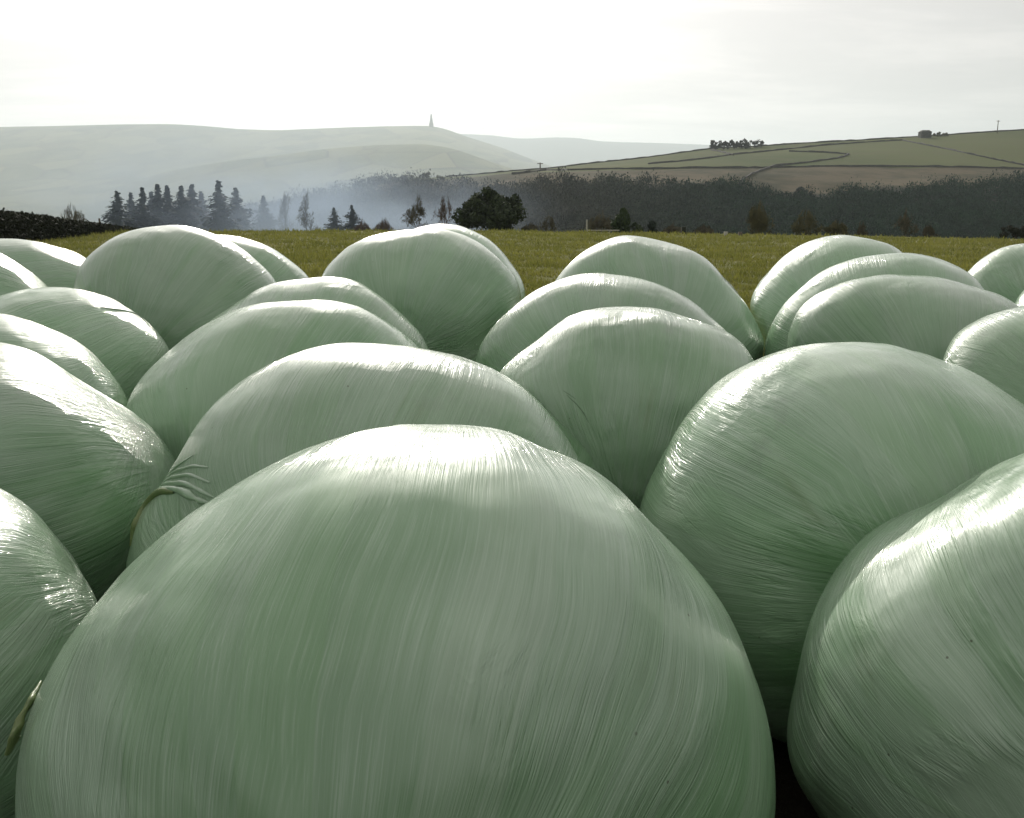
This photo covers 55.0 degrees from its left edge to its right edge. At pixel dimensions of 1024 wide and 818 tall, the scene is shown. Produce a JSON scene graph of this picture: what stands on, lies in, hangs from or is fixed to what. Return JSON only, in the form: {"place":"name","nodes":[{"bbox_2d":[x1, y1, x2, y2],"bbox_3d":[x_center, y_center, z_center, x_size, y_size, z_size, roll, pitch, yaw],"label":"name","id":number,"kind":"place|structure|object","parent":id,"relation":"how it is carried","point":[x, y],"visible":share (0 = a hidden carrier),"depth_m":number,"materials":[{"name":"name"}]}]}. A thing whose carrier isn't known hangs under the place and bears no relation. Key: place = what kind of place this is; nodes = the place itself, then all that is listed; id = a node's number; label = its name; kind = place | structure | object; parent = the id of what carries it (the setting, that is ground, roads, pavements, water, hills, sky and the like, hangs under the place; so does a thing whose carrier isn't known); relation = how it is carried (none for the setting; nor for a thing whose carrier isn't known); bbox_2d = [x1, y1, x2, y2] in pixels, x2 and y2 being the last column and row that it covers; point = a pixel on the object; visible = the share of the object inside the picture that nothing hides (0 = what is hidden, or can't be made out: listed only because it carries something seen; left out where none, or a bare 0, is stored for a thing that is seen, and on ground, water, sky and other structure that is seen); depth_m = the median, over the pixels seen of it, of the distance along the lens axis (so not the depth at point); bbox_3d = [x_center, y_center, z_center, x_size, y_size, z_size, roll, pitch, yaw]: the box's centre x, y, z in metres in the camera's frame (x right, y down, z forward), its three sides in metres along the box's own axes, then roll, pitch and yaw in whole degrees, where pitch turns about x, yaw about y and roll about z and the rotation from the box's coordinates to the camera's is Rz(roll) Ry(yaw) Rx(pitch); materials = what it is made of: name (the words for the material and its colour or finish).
{"place":"outdoors","nodes":[
{"label":"outdoors","id":0,"kind":"place"},
{"bbox_2d":[0,124,551,217],"bbox_3d":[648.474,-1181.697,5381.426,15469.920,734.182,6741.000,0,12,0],"label":"moor","id":1,"kind":"structure","parent":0,"point":[51,170],"depth_m":4514.85,"materials":[{"name":"grey plant"}]},
{"bbox_2d":[429,114,433,126],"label":"hilltop monument","id":2,"kind":"object","parent":1,"relation":"on","point":[431,124],"visible":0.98,"depth_m":5469.52,"materials":[{"name":"grey stone"}]},
{"bbox_2d":[72,144,513,223],"bbox_3d":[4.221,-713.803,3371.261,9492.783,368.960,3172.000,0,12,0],"label":"rounded knoll","id":3,"kind":"structure","parent":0,"point":[254,180],"depth_m":2889.14,"materials":[{"name":"grey plant"}]},
{"bbox_2d":[0,0,1023,145],"label":"sky","id":4,"kind":"structure","parent":0,"point":[699,72],"materials":[{"name":"white"}]},
{"bbox_2d":[29,227,1023,356],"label":"pasture grass","id":5,"kind":"structure","parent":0,"point":[532,261],"depth_m":38.43,"materials":[{"name":"green plant"}]},
{"bbox_2d":[42,231,1020,817],"bbox_3d":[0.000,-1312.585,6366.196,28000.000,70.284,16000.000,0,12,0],"label":"ground","id":6,"kind":"structure","parent":0,"point":[792,801],"depth_m":19.90,"materials":[{"name":"green plant"}]},
{"bbox_2d":[0,253,46,295],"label":"silage bale","id":7,"kind":"object","parent":6,"relation":"on","point":[15,276],"visible":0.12,"depth_m":5.74},
{"bbox_2d":[0,238,85,288],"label":"silage bale","id":8,"kind":"object","parent":6,"relation":"on","point":[47,265],"visible":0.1,"depth_m":6.36},
{"bbox_2d":[0,488,96,817],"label":"silage bale","id":9,"kind":"object","parent":6,"relation":"on","point":[48,601],"visible":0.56,"depth_m":2.18},
{"bbox_2d":[0,313,127,406],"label":"silage bale","id":10,"kind":"object","parent":6,"relation":"on","point":[75,358],"visible":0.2,"depth_m":4.00},
{"bbox_2d":[0,207,140,240],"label":"hedge","id":11,"kind":"object","parent":6,"relation":"on","point":[22,225],"visible":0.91,"depth_m":42.45,"materials":[{"name":"green plant"}]},
{"bbox_2d":[61,200,86,220],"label":"bare shrub","id":12,"kind":"object","parent":6,"relation":"on","point":[75,216],"visible":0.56,"depth_m":76.59,"materials":[{"name":"brown plant"}]},
{"bbox_2d":[0,287,168,400],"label":"silage bale","id":13,"kind":"object","parent":6,"relation":"on","point":[126,346],"visible":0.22,"depth_m":4.67},
{"bbox_2d":[0,342,174,601],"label":"silage bale","id":14,"kind":"object","parent":6,"relation":"on","point":[85,468],"visible":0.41,"depth_m":2.88},
{"bbox_2d":[101,190,143,226],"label":"spruce tree","id":15,"kind":"object","parent":6,"relation":"on","point":[117,210],"visible":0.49,"depth_m":89.97,"materials":[{"name":"grey plant"}]},
{"bbox_2d":[123,192,139,223],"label":"spruce tree","id":16,"kind":"object","parent":6,"relation":"on","point":[130,204],"visible":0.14,"depth_m":94.78,"materials":[{"name":"grey plant"}]},
{"bbox_2d":[129,187,162,227],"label":"spruce tree","id":17,"kind":"object","parent":6,"relation":"on","point":[144,217],"visible":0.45,"depth_m":92.87,"materials":[{"name":"grey plant"}]},
{"bbox_2d":[146,191,154,216],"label":"spruce tree","id":18,"kind":"object","parent":6,"relation":"on","point":[150,202],"visible":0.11,"depth_m":102.53,"materials":[{"name":"grey plant"}]},
{"bbox_2d":[149,184,175,225],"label":"spruce tree","id":19,"kind":"object","parent":6,"relation":"on","point":[158,204],"visible":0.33,"depth_m":97.67,"materials":[{"name":"grey plant"}]},
{"bbox_2d":[162,185,176,221],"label":"spruce tree","id":20,"kind":"object","parent":6,"relation":"on","point":[166,194],"visible":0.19,"depth_m":99.55,"materials":[{"name":"grey plant"}]},
{"bbox_2d":[74,225,275,349],"bbox_3d":[-2.086,-0.444,6.140,1.310,1.387,1.026,-2,12,-12],"label":"silage bale","id":21,"kind":"object","parent":6,"relation":"on","point":[173,285],"visible":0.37,"depth_m":5.69},
{"bbox_2d":[163,185,203,229],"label":"spruce tree","id":22,"kind":"object","parent":6,"relation":"on","point":[183,215],"visible":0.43,"depth_m":97.71,"materials":[{"name":"grey plant"}]},
{"bbox_2d":[185,184,211,230],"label":"spruce tree","id":23,"kind":"object","parent":6,"relation":"on","point":[192,194],"visible":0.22,"depth_m":101.56,"materials":[{"name":"grey plant"}]},
{"bbox_2d":[197,191,210,227],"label":"spruce tree","id":24,"kind":"object","parent":6,"relation":"on","point":[201,199],"visible":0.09,"depth_m":107.54,"materials":[{"name":"grey plant"}]},
{"bbox_2d":[199,180,242,231],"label":"spruce tree","id":25,"kind":"object","parent":6,"relation":"on","point":[218,219],"visible":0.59,"depth_m":95.71,"materials":[{"name":"grey plant"}]},
{"bbox_2d":[226,188,256,230],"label":"spruce tree","id":26,"kind":"object","parent":6,"relation":"on","point":[240,212],"visible":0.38,"depth_m":101.63,"materials":[{"name":"grey plant"}]},
{"bbox_2d":[219,235,308,281],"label":"silage bale","id":27,"kind":"object","parent":6,"relation":"on","point":[277,266],"visible":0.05,"depth_m":6.92},
{"bbox_2d":[250,195,283,231],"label":"spruce tree","id":28,"kind":"object","parent":6,"relation":"on","point":[265,218],"visible":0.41,"depth_m":115.37,"materials":[{"name":"grey plant"}]},
{"bbox_2d":[126,300,417,460],"bbox_3d":[-0.917,0.150,4.068,1.291,1.210,1.025,-3,12,-12],"label":"silage bale","id":29,"kind":"object","parent":6,"relation":"on","point":[183,386],"visible":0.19,"depth_m":3.66},
{"bbox_2d":[277,193,293,230],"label":"bare tree","id":30,"kind":"object","parent":6,"relation":"on","point":[284,204],"visible":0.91,"depth_m":109.16,"materials":[{"name":"grey plant"}]},
{"bbox_2d":[296,190,318,230],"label":"bare tree","id":31,"kind":"object","parent":6,"relation":"on","point":[304,219],"visible":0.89,"depth_m":94.22,"materials":[{"name":"grey plant"}]},
{"bbox_2d":[211,277,428,349],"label":"silage bale","id":32,"kind":"object","parent":6,"relation":"on","point":[348,291],"visible":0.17,"depth_m":4.76},
{"bbox_2d":[323,207,343,230],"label":"spruce tree","id":33,"kind":"object","parent":6,"relation":"on","point":[334,220],"visible":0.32,"depth_m":90.16,"materials":[{"name":"green plant"}]},
{"bbox_2d":[339,205,361,230],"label":"spruce tree","id":34,"kind":"object","parent":6,"relation":"on","point":[351,216],"visible":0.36,"depth_m":88.16,"materials":[{"name":"green plant"}]},
{"bbox_2d":[126,343,579,567],"bbox_3d":[-0.436,0.420,2.913,1.329,1.221,0.950,-3,12,-16],"label":"silage bale","id":35,"kind":"object","parent":6,"relation":"on","point":[267,416],"visible":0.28,"depth_m":2.56},
{"bbox_2d":[353,220,371,230],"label":"bare shrub","id":36,"kind":"object","parent":6,"relation":"on","point":[364,226],"visible":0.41,"depth_m":82.31,"materials":[{"name":"brown plant"}]},
{"bbox_2d":[373,217,392,230],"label":"bare shrub","id":37,"kind":"object","parent":6,"relation":"on","point":[385,225],"visible":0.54,"depth_m":82.47,"materials":[{"name":"brown plant"}]},
{"bbox_2d":[15,424,775,817],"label":"silage bale","id":38,"kind":"object","parent":6,"relation":"on","point":[421,620],"visible":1,"depth_m":1.47},
{"bbox_2d":[401,193,427,227],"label":"bare tree","id":39,"kind":"object","parent":6,"relation":"on","point":[414,216],"visible":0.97,"depth_m":72.90,"materials":[{"name":"brown plant"}]},
{"bbox_2d":[322,228,520,360],"bbox_3d":[-0.562,-0.433,6.143,1.312,1.387,1.077,0,21,0],"label":"silage bale","id":40,"kind":"object","parent":6,"relation":"on","point":[447,291],"visible":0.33,"depth_m":5.67},
{"bbox_2d":[431,195,452,223],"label":"bare tree","id":41,"kind":"object","parent":6,"relation":"on","point":[442,214],"visible":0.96,"depth_m":78.25,"materials":[{"name":"brown plant"}]},
{"bbox_2d":[416,224,525,299],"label":"silage bale","id":42,"kind":"object","parent":6,"relation":"on","point":[490,246],"visible":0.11,"depth_m":6.90},
{"bbox_2d":[451,185,527,230],"bbox_3d":[-1.701,-12.955,64.443,5.342,3.307,4.784,9,15,35],"label":"bush","id":43,"kind":"object","parent":6,"relation":"on","point":[490,208],"visible":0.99,"depth_m":63.33,"materials":[{"name":"green plant"}]},
{"bbox_2d":[521,222,538,230],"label":"bare shrub","id":44,"kind":"object","parent":6,"relation":"on","point":[531,227],"visible":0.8,"depth_m":68.61,"materials":[{"name":"brown plant"}]},
{"bbox_2d":[538,213,555,231],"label":"bare shrub","id":45,"kind":"object","parent":6,"relation":"on","point":[545,225],"visible":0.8,"depth_m":68.65,"materials":[{"name":"brown plant"}]},
{"bbox_2d":[511,379,598,472],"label":"silage bale","id":46,"kind":"object","parent":6,"relation":"on","point":[583,455],"visible":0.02,"depth_m":3.51},
{"bbox_2d":[584,212,613,232],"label":"bare shrub","id":47,"kind":"object","parent":6,"relation":"on","point":[604,224],"visible":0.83,"depth_m":68.45,"materials":[{"name":"brown plant"}]},
{"bbox_2d":[474,273,726,371],"bbox_3d":[0.464,-0.063,4.947,1.324,1.223,0.958,0,21,0],"label":"silage bale","id":48,"kind":"object","parent":6,"relation":"on","point":[524,323],"visible":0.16,"depth_m":4.64},
{"bbox_2d":[586,220,618,230],"bbox_3d":[5.536,-11.131,59.996,2.045,0.826,0.090,0,12,0],"label":"fence","id":49,"kind":"object","parent":6,"relation":"on","point":[597,230],"visible":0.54,"depth_m":60.05,"materials":[{"name":"paint"}]},
{"bbox_2d":[610,207,630,232],"bbox_3d":[6.813,-11.820,61.922,1.321,1.782,1.542,0,12,0],"label":"conifer tree","id":50,"kind":"object","parent":6,"relation":"on","point":[621,222],"visible":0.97,"depth_m":61.56,"materials":[{"name":"green plant"}]},
{"bbox_2d":[500,306,753,508],"bbox_3d":[0.487,0.179,4.022,1.304,1.179,1.012,1,12,6],"label":"silage bale","id":51,"kind":"object","parent":6,"relation":"on","point":[618,392],"visible":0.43,"depth_m":3.58},
{"bbox_2d":[627,222,643,232],"bbox_3d":[7.602,-11.376,61.926,1.354,0.829,1.412,0,12,0],"label":"evergreen bush","id":52,"kind":"object","parent":6,"relation":"on","point":[639,226],"visible":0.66,"depth_m":61.64,"materials":[{"name":"green plant"}]},
{"bbox_2d":[647,220,657,232],"bbox_3d":[8.714,-11.249,61.003,0.692,0.905,0.561,0,12,0],"label":"conifer sapling","id":53,"kind":"object","parent":6,"relation":"on","point":[651,225],"visible":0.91,"depth_m":60.87,"materials":[{"name":"green plant"}]},
{"bbox_2d":[555,235,763,360],"bbox_3d":[0.826,-0.351,5.851,1.304,1.348,1.049,0,20,0],"label":"silage bale","id":54,"kind":"object","parent":6,"relation":"on","point":[703,283],"visible":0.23,"depth_m":5.45},
{"bbox_2d":[662,223,680,233],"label":"bare shrub","id":55,"kind":"object","parent":6,"relation":"on","point":[671,228],"visible":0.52,"depth_m":68.50,"materials":[{"name":"brown plant"}]},
{"bbox_2d":[694,223,713,234],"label":"bare shrub","id":56,"kind":"object","parent":6,"relation":"on","point":[703,229],"visible":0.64,"depth_m":68.56,"materials":[{"name":"brown plant"}]},
{"bbox_2d":[745,201,775,233],"bbox_3d":[16.337,-12.115,64.796,1.881,3.658,2.349,0,12,0],"label":"bushy tree","id":57,"kind":"object","parent":6,"relation":"on","point":[755,219],"visible":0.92,"depth_m":64.70,"materials":[{"name":"green plant"}]},
{"bbox_2d":[791,207,824,234],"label":"bare shrub","id":58,"kind":"object","parent":6,"relation":"on","point":[808,220],"visible":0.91,"depth_m":66.58,"materials":[{"name":"brown plant"}]},
{"bbox_2d":[750,235,901,347],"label":"silage bale","id":59,"kind":"object","parent":6,"relation":"on","point":[786,277],"visible":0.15,"depth_m":5.98},
{"bbox_2d":[639,342,1023,743],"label":"silage bale","id":60,"kind":"object","parent":6,"relation":"on","point":[781,484],"visible":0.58,"depth_m":2.64},
{"bbox_2d":[822,219,848,234],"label":"bare shrub","id":61,"kind":"object","parent":6,"relation":"on","point":[834,227],"visible":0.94,"depth_m":66.70,"materials":[{"name":"brown plant"}]},
{"bbox_2d":[856,220,867,235],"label":"bare shrub","id":62,"kind":"object","parent":6,"relation":"on","point":[861,229],"visible":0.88,"depth_m":66.77,"materials":[{"name":"brown plant"}]},
{"bbox_2d":[764,253,984,355],"bbox_3d":[2.029,-0.205,5.370,1.281,1.285,0.964,4,13,19],"label":"silage bale","id":63,"kind":"object","parent":6,"relation":"on","point":[869,266],"visible":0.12,"depth_m":5.12},
{"bbox_2d":[787,274,1018,359],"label":"silage bale","id":64,"kind":"object","parent":6,"relation":"on","point":[931,316],"visible":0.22,"depth_m":4.53},
{"bbox_2d":[787,453,1023,817],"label":"silage bale","id":65,"kind":"object","parent":6,"relation":"on","point":[907,699],"visible":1,"depth_m":1.95},
{"bbox_2d":[893,209,918,236],"bbox_3d":[25.938,-11.835,64.945,1.413,3.045,2.001,0,12,0],"label":"bare shrub","id":66,"kind":"object","parent":6,"relation":"on","point":[905,225],"visible":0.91,"depth_m":64.52,"materials":[{"name":"brown plant"}]},
{"bbox_2d":[922,224,937,237],"bbox_3d":[27.606,-11.591,65.011,1.067,1.398,0.970,0,12,0],"label":"bare shrub","id":67,"kind":"object","parent":6,"relation":"on","point":[931,231],"visible":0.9,"depth_m":64.85,"materials":[{"name":"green plant"}]},
{"bbox_2d":[943,306,1023,403],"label":"silage bale","id":68,"kind":"object","parent":6,"relation":"on","point":[990,347],"visible":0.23,"depth_m":3.78},
{"bbox_2d":[968,243,1023,302],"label":"silage bale","id":69,"kind":"object","parent":6,"relation":"on","point":[1000,271],"visible":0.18,"depth_m":6.38},
{"bbox_2d":[999,225,1023,238],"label":"evergreen bush","id":70,"kind":"object","parent":6,"relation":"on","point":[1016,232],"visible":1,"depth_m":62.85,"materials":[{"name":"green plant"}]},
{"bbox_2d":[1015,291,1023,306],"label":"silage bale","id":71,"kind":"object","parent":6,"relation":"on","point":[1019,302],"visible":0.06,"depth_m":5.67},
{"bbox_2d":[461,134,732,166],"bbox_3d":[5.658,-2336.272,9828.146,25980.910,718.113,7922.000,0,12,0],"label":"distant ridge","id":72,"kind":"structure","parent":0,"point":[557,151],"depth_m":8752.34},
{"bbox_2d":[299,130,1023,231],"bbox_3d":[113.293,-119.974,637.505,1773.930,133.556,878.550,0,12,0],"label":"hillside","id":73,"kind":"structure","parent":0,"point":[1006,145],"depth_m":461.46,"materials":[{"name":"green plant"}]},
{"bbox_2d":[421,171,430,179],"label":"crest tree","id":74,"kind":"object","parent":73,"relation":"on","point":[423,177],"visible":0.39,"depth_m":401.73,"materials":[{"name":"grey plant"}]},
{"bbox_2d":[205,166,1023,238],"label":"hillside wood","id":75,"kind":"object","parent":73,"relation":"on","point":[972,216],"visible":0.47,"depth_m":311.88,"materials":[{"name":"green plant"}]},
{"bbox_2d":[709,140,725,149],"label":"copse tree","id":76,"kind":"object","parent":73,"relation":"on","point":[713,143],"visible":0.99,"depth_m":575.85,"materials":[{"name":"grey plant"}]},
{"bbox_2d":[711,149,733,154],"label":"dry stone wall","id":77,"kind":"structure","parent":73,"relation":"on","point":[722,151],"depth_m":546.02,"materials":[{"name":"grey stone"}]},
{"bbox_2d":[717,140,729,149],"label":"copse tree","id":78,"kind":"object","parent":73,"relation":"on","point":[725,143],"visible":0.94,"depth_m":577.38,"materials":[{"name":"grey plant"}]},
{"bbox_2d":[728,139,739,147],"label":"copse tree","id":79,"kind":"object","parent":73,"relation":"on","point":[734,144],"visible":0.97,"depth_m":580.40,"materials":[{"name":"grey plant"}]},
{"bbox_2d":[446,129,1023,176],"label":"dry stone wall","id":80,"kind":"structure","parent":73,"relation":"on","point":[726,147],"depth_m":590.63,"materials":[{"name":"grey stone"}]},
{"bbox_2d":[738,138,748,148],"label":"copse tree","id":81,"kind":"object","parent":73,"relation":"on","point":[741,144],"visible":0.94,"depth_m":581.65,"materials":[{"name":"grey plant"}]},
{"bbox_2d":[743,140,756,147],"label":"copse tree","id":82,"kind":"object","parent":73,"relation":"on","point":[753,142],"visible":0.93,"depth_m":584.26,"materials":[{"name":"grey plant"}]},
{"bbox_2d":[753,139,763,147],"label":"copse tree","id":83,"kind":"object","parent":73,"relation":"on","point":[760,144],"visible":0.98,"depth_m":585.38,"materials":[{"name":"grey plant"}]},
{"bbox_2d":[512,165,1023,173],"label":"dry stone wall","id":84,"kind":"structure","parent":73,"relation":"on","point":[528,171],"depth_m":440.47,"materials":[{"name":"grey stone"}]},
{"bbox_2d":[739,150,848,181],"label":"dry stone wall","id":85,"kind":"structure","parent":73,"relation":"on","point":[768,167],"depth_m":464.91,"materials":[{"name":"grey stone"}]},
{"bbox_2d":[792,186,806,195],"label":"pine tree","id":86,"kind":"object","parent":73,"relation":"on","point":[799,188],"visible":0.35,"depth_m":369.01,"materials":[{"name":"green plant"}]},
{"bbox_2d":[648,139,1023,165],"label":"dry stone wall","id":87,"kind":"structure","parent":73,"relation":"on","point":[1013,162],"depth_m":535.49,"materials":[{"name":"grey stone"}]},
{"bbox_2d":[918,130,931,137],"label":"stone barn","id":88,"kind":"structure","parent":73,"relation":"on","point":[924,133],"depth_m":607.34,"materials":[{"name":"grey stone"}]},
{"bbox_2d":[932,132,944,135],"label":"skyline tree","id":89,"kind":"object","parent":73,"relation":"on","point":[937,134],"visible":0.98,"depth_m":614.89,"materials":[{"name":"grey plant"}]}
]}

